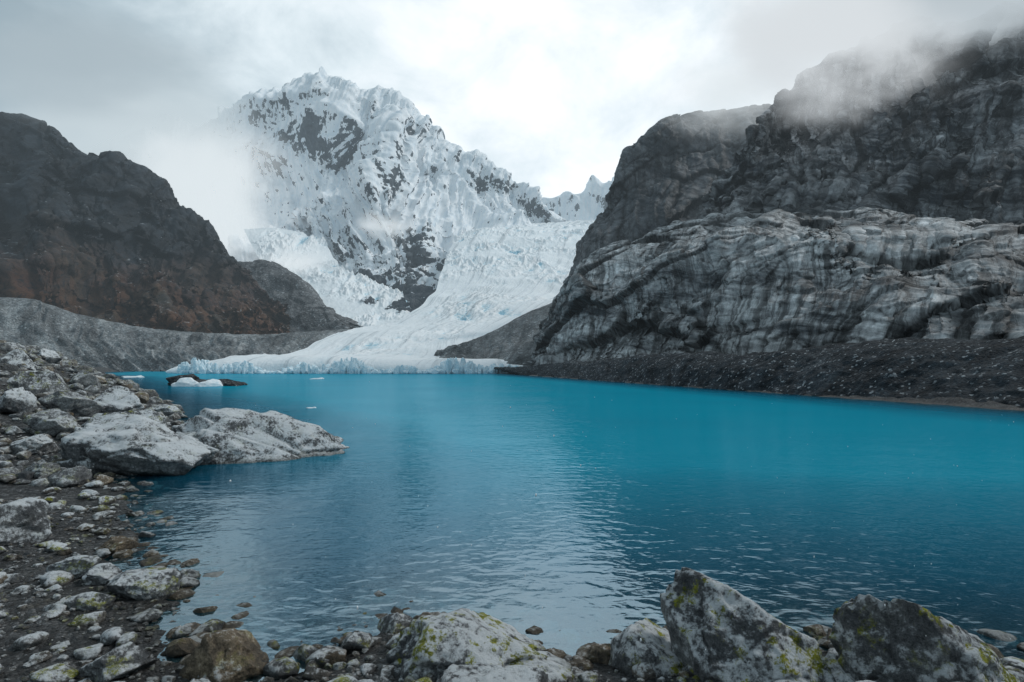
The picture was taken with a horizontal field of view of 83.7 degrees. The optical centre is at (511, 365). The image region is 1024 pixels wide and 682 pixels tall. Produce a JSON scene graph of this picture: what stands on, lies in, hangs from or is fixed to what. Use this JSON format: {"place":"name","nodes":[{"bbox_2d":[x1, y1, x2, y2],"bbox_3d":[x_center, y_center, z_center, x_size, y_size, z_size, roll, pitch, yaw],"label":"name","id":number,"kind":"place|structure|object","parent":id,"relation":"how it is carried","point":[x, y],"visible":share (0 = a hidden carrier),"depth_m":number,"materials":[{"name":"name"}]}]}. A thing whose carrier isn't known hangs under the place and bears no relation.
{"place":"outdoors","nodes":[
{"label":"outdoors","id":0,"kind":"place"},
{"bbox_2d":[0,112,291,334],"bbox_3d":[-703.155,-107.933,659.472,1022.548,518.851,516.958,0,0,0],"label":"dark mountain","id":1,"kind":"structure","parent":0,"point":[116,236],"depth_m":563.88,"materials":[{"name":"stone"}]},
{"bbox_2d":[237,259,359,332],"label":"moraine spur","id":2,"kind":"structure","parent":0,"point":[308,310],"depth_m":711.45,"materials":[{"name":"grey stone"}]},
{"bbox_2d":[80,66,568,312],"bbox_3d":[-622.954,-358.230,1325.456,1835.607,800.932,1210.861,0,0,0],"label":"snow mountain","id":3,"kind":"structure","parent":0,"point":[390,187],"depth_m":1309.52,"materials":[{"name":"white snow"}]},
{"bbox_2d":[244,227,409,327],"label":"icefall","id":4,"kind":"object","parent":3,"relation":"on","point":[313,263],"visible":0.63,"depth_m":864.26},
{"bbox_2d":[177,357,518,373],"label":"ice cliff","id":5,"kind":"structure","parent":0,"point":[356,366],"depth_m":276.01,"materials":[{"name":"white ice"}]},
{"bbox_2d":[434,303,551,364],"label":"moraine hill","id":6,"kind":"structure","parent":0,"point":[512,342],"depth_m":349.46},
{"bbox_2d":[0,349,1023,681],"bbox_3d":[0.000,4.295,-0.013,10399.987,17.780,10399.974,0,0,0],"label":"ground","id":7,"kind":"structure","parent":0,"point":[206,511],"depth_m":11.38,"materials":[{"name":"grey stone"}]},
{"bbox_2d":[6,342,25,350],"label":"boulder","id":8,"kind":"object","parent":7,"relation":"on","point":[20,346],"visible":0.23,"depth_m":50.11,"materials":[{"name":"stone"}]},
{"bbox_2d":[0,387,37,413],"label":"boulder","id":9,"kind":"object","parent":7,"relation":"on","point":[17,400],"visible":0.83,"depth_m":29.31,"materials":[{"name":"stone"}]},
{"bbox_2d":[0,349,37,370],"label":"boulder","id":10,"kind":"object","parent":7,"relation":"on","point":[18,357],"visible":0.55,"depth_m":43.74,"materials":[{"name":"stone"}]},
{"bbox_2d":[0,497,51,544],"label":"boulder","id":11,"kind":"object","parent":7,"relation":"on","point":[25,520],"visible":0.84,"depth_m":12.28,"materials":[{"name":"stone"}]},
{"bbox_2d":[9,433,57,455],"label":"boulder","id":12,"kind":"object","parent":7,"relation":"on","point":[41,444],"visible":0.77,"depth_m":22.65,"materials":[{"name":"stone"}]},
{"bbox_2d":[6,371,69,394],"bbox_3d":[-29.841,1.402,36.073,3.190,2.160,2.245,0,0,-44],"label":"boulder","id":13,"kind":"object","parent":7,"relation":"on","point":[35,382],"visible":0.56,"depth_m":35.46,"materials":[{"name":"stone"}]},
{"bbox_2d":[22,462,59,478],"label":"boulder","id":14,"kind":"object","parent":7,"relation":"on","point":[40,469],"visible":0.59,"depth_m":19.15,"materials":[{"name":"grey stone"}]},
{"bbox_2d":[37,348,59,363],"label":"boulder","id":15,"kind":"object","parent":7,"relation":"on","point":[44,353],"visible":0.33,"depth_m":54.77,"materials":[{"name":"stone"}]},
{"bbox_2d":[22,408,80,436],"bbox_3d":[-21.736,2.908,27.021,2.555,1.680,1.984,0,0,0],"label":"boulder","id":16,"kind":"object","parent":7,"relation":"on","point":[53,422],"visible":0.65,"depth_m":26.32,"materials":[{"name":"grey stone"}]},
{"bbox_2d":[47,466,91,487],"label":"boulder","id":17,"kind":"object","parent":7,"relation":"on","point":[73,476],"visible":0.7,"depth_m":18.38,"materials":[{"name":"grey stone"}]},
{"bbox_2d":[38,390,105,416],"bbox_3d":[-24.638,2.354,32.032,2.240,1.920,2.609,0,0,29],"label":"boulder","id":18,"kind":"object","parent":7,"relation":"on","point":[76,403],"visible":0.73,"depth_m":31.43,"materials":[{"name":"grey stone"}]},
{"bbox_2d":[45,555,101,578],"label":"boulder","id":19,"kind":"object","parent":7,"relation":"on","point":[79,566],"visible":0.52,"depth_m":10.43,"materials":[{"name":"stone"}]},
{"bbox_2d":[68,370,102,389],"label":"boulder","id":20,"kind":"object","parent":7,"relation":"on","point":[85,379],"visible":0.52,"depth_m":45.11,"materials":[{"name":"grey stone"}]},
{"bbox_2d":[59,591,116,610],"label":"boulder","id":21,"kind":"object","parent":7,"relation":"on","point":[89,601],"visible":0.66,"depth_m":9.13,"materials":[{"name":"stone"}]},
{"bbox_2d":[0,340,188,498],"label":"bank rubble","id":22,"kind":"object","parent":7,"relation":"on","point":[9,474],"visible":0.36,"depth_m":30.68,"materials":[{"name":"grey stone"}]},
{"bbox_2d":[82,563,121,585],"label":"boulder","id":23,"kind":"object","parent":7,"relation":"on","point":[104,574],"visible":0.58,"depth_m":10.20,"materials":[{"name":"stone"}]},
{"bbox_2d":[81,412,128,426],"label":"boulder","id":24,"kind":"object","parent":7,"relation":"on","point":[93,416],"visible":0.09,"depth_m":28.68,"materials":[{"name":"stone"}]},
{"bbox_2d":[95,536,139,553],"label":"boulder","id":25,"kind":"object","parent":7,"relation":"on","point":[113,544],"visible":0.66,"depth_m":12.24,"materials":[{"name":"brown stone"}]},
{"bbox_2d":[79,642,156,681],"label":"boulder","id":26,"kind":"object","parent":7,"relation":"on","point":[119,662],"visible":0.94,"depth_m":7.13,"materials":[{"name":"stone"}]},
{"bbox_2d":[93,386,143,412],"bbox_3d":[-25.022,2.619,35.941,3.544,2.640,3.445,0,0,-24],"label":"boulder","id":27,"kind":"object","parent":7,"relation":"on","point":[118,399],"visible":0.42,"depth_m":35.29,"materials":[{"name":"stone"}]},
{"bbox_2d":[55,413,218,483],"bbox_3d":[-14.321,3.700,22.426,5.596,3.500,4.854,0,0,0],"label":"boulder","id":28,"kind":"object","parent":7,"relation":"on","point":[121,444],"visible":0.7,"depth_m":20.71,"materials":[{"name":"stone"}]},
{"bbox_2d":[107,567,180,600],"bbox_3d":[-6.406,3.880,9.889,1.207,0.600,0.807,0,0,0],"label":"boulder","id":29,"kind":"object","parent":7,"relation":"on","point":[151,583],"visible":0.83,"depth_m":9.73,"materials":[{"name":"stone"}]},
{"bbox_2d":[123,409,167,426],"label":"boulder","id":30,"kind":"object","parent":7,"relation":"on","point":[155,416],"visible":0.17,"depth_m":32.86,"materials":[{"name":"stone"}]},
{"bbox_2d":[144,404,183,415],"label":"boulder","id":31,"kind":"object","parent":7,"relation":"on","point":[166,410],"visible":0.41,"depth_m":43.32,"materials":[{"name":"stone"}]},
{"bbox_2d":[0,297,349,371],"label":"lateral moraine","id":32,"kind":"structure","parent":7,"relation":"on","point":[89,341],"depth_m":405.03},
{"bbox_2d":[179,628,268,681],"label":"boulder","id":33,"kind":"object","parent":7,"relation":"on","point":[229,655],"visible":0.98,"depth_m":7.31,"materials":[{"name":"brown stone"}]},
{"bbox_2d":[171,408,349,464],"bbox_3d":[-11.617,4.002,25.611,8.709,4.296,5.411,0,0,-7],"label":"boulder","id":34,"kind":"object","parent":7,"relation":"on","point":[239,436],"visible":0.34,"depth_m":24.76,"materials":[{"name":"stone"}]},
{"bbox_2d":[340,631,372,651],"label":"boulder","id":35,"kind":"object","parent":7,"relation":"on","point":[360,640],"visible":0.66,"depth_m":7.94,"materials":[{"name":"stone"}]},
{"bbox_2d":[166,220,594,373],"bbox_3d":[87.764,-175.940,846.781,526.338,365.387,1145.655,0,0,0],"label":"glacier","id":36,"kind":"object","parent":7,"relation":"on","point":[491,279],"visible":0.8,"depth_m":625.33,"materials":[{"name":"white ice"}]},
{"bbox_2d":[377,612,412,632],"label":"boulder","id":37,"kind":"object","parent":7,"relation":"on","point":[391,623],"visible":0.54,"depth_m":8.60,"materials":[{"name":"stone"}]},
{"bbox_2d":[386,608,574,681],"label":"boulder","id":38,"kind":"object","parent":7,"relation":"on","point":[434,645],"visible":0.77,"depth_m":6.94,"materials":[{"name":"stone"}]},
{"bbox_2d":[436,663,550,681],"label":"boulder","id":39,"kind":"object","parent":7,"relation":"on","point":[480,672],"visible":1,"depth_m":6.36,"materials":[{"name":"stone"}]},
{"bbox_2d":[0,480,1023,681],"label":"shore stones","id":40,"kind":"object","parent":7,"relation":"on","point":[327,656],"visible":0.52,"depth_m":8.53,"materials":[{"name":"stone"}]},
{"bbox_2d":[0,498,1023,681],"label":"shore pebbles","id":41,"kind":"object","parent":7,"relation":"on","point":[39,592],"visible":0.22,"depth_m":8.71,"materials":[{"name":"grey stone"}]},
{"bbox_2d":[112,537,1006,670],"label":"lakebed stones","id":42,"kind":"object","parent":7,"relation":"on","point":[242,613],"visible":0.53,"depth_m":10.02,"materials":[{"name":"grey stone"}]},
{"bbox_2d":[609,618,683,676],"bbox_3d":[1.851,3.950,7.502,1.114,1.000,0.988,0,0,-36],"label":"boulder","id":43,"kind":"object","parent":7,"relation":"on","point":[629,650],"visible":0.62,"depth_m":7.31,"materials":[{"name":"stone"}]},
{"bbox_2d":[660,567,835,681],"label":"boulder","id":44,"kind":"object","parent":7,"relation":"on","point":[731,631],"visible":0.98,"depth_m":6.79,"materials":[{"name":"stone"}]},
{"bbox_2d":[494,336,1023,407],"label":"dark moraine","id":45,"kind":"structure","parent":7,"relation":"on","point":[978,370],"depth_m":76.91,"materials":[{"name":"grey stone"}]},
{"bbox_2d":[523,207,1023,365],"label":"rock slabs","id":46,"kind":"object","parent":7,"relation":"on","point":[742,283],"visible":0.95,"depth_m":167.92,"materials":[{"name":"grey stone"}]},
{"bbox_2d":[822,653,856,681],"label":"boulder","id":47,"kind":"object","parent":7,"relation":"on","point":[839,674],"visible":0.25,"depth_m":6.79,"materials":[{"name":"stone"}]},
{"bbox_2d":[829,594,1019,681],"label":"boulder","id":48,"kind":"object","parent":7,"relation":"on","point":[871,638],"visible":0.98,"depth_m":6.42,"materials":[{"name":"stone"}]},
{"bbox_2d":[0,0,1023,197],"label":"sky","id":49,"kind":"structure","parent":0,"point":[553,93],"materials":[{"name":"white"}]},
{"bbox_2d":[549,210,561,218],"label":"snow ridge","id":50,"kind":"structure","parent":0,"point":[553,213],"depth_m":1562.24,"materials":[{"name":"white snow"}]},
{"bbox_2d":[105,371,1023,603],"bbox_3d":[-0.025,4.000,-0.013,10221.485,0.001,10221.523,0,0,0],"label":"lake water","id":51,"kind":"structure","parent":0,"point":[867,484],"depth_m":18.87,"materials":[{"name":"blue liquid"}]},
{"bbox_2d":[121,375,143,378],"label":"ice floe","id":52,"kind":"object","parent":51,"relation":"on","point":[139,376],"visible":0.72,"depth_m":186.48,"materials":[{"name":"white ice"}]},
{"bbox_2d":[171,377,222,386],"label":"iceberg","id":53,"kind":"object","parent":51,"relation":"on","point":[186,382],"visible":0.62,"depth_m":108.24,"materials":[{"name":"white ice"}]},
{"bbox_2d":[166,374,247,385],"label":"rock islet","id":54,"kind":"object","parent":51,"relation":"in","point":[225,382],"visible":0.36,"depth_m":112.71,"materials":[{"name":"black stone"}]},
{"bbox_2d":[542,175,613,220],"bbox_3d":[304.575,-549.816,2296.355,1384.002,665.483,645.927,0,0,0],"label":"distant snow peaks","id":55,"kind":"object","parent":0,"point":[589,202],"visible":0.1,"depth_m":2119.81,"materials":[{"name":"white snow"}]},
{"bbox_2d":[569,104,770,274],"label":"dome cliff","id":56,"kind":"structure","parent":0,"point":[669,170],"depth_m":479.04,"materials":[{"name":"grey stone"}]},
{"bbox_2d":[692,1,1023,224],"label":"cliff face","id":57,"kind":"object","parent":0,"point":[920,116],"visible":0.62,"depth_m":338.53}
]}

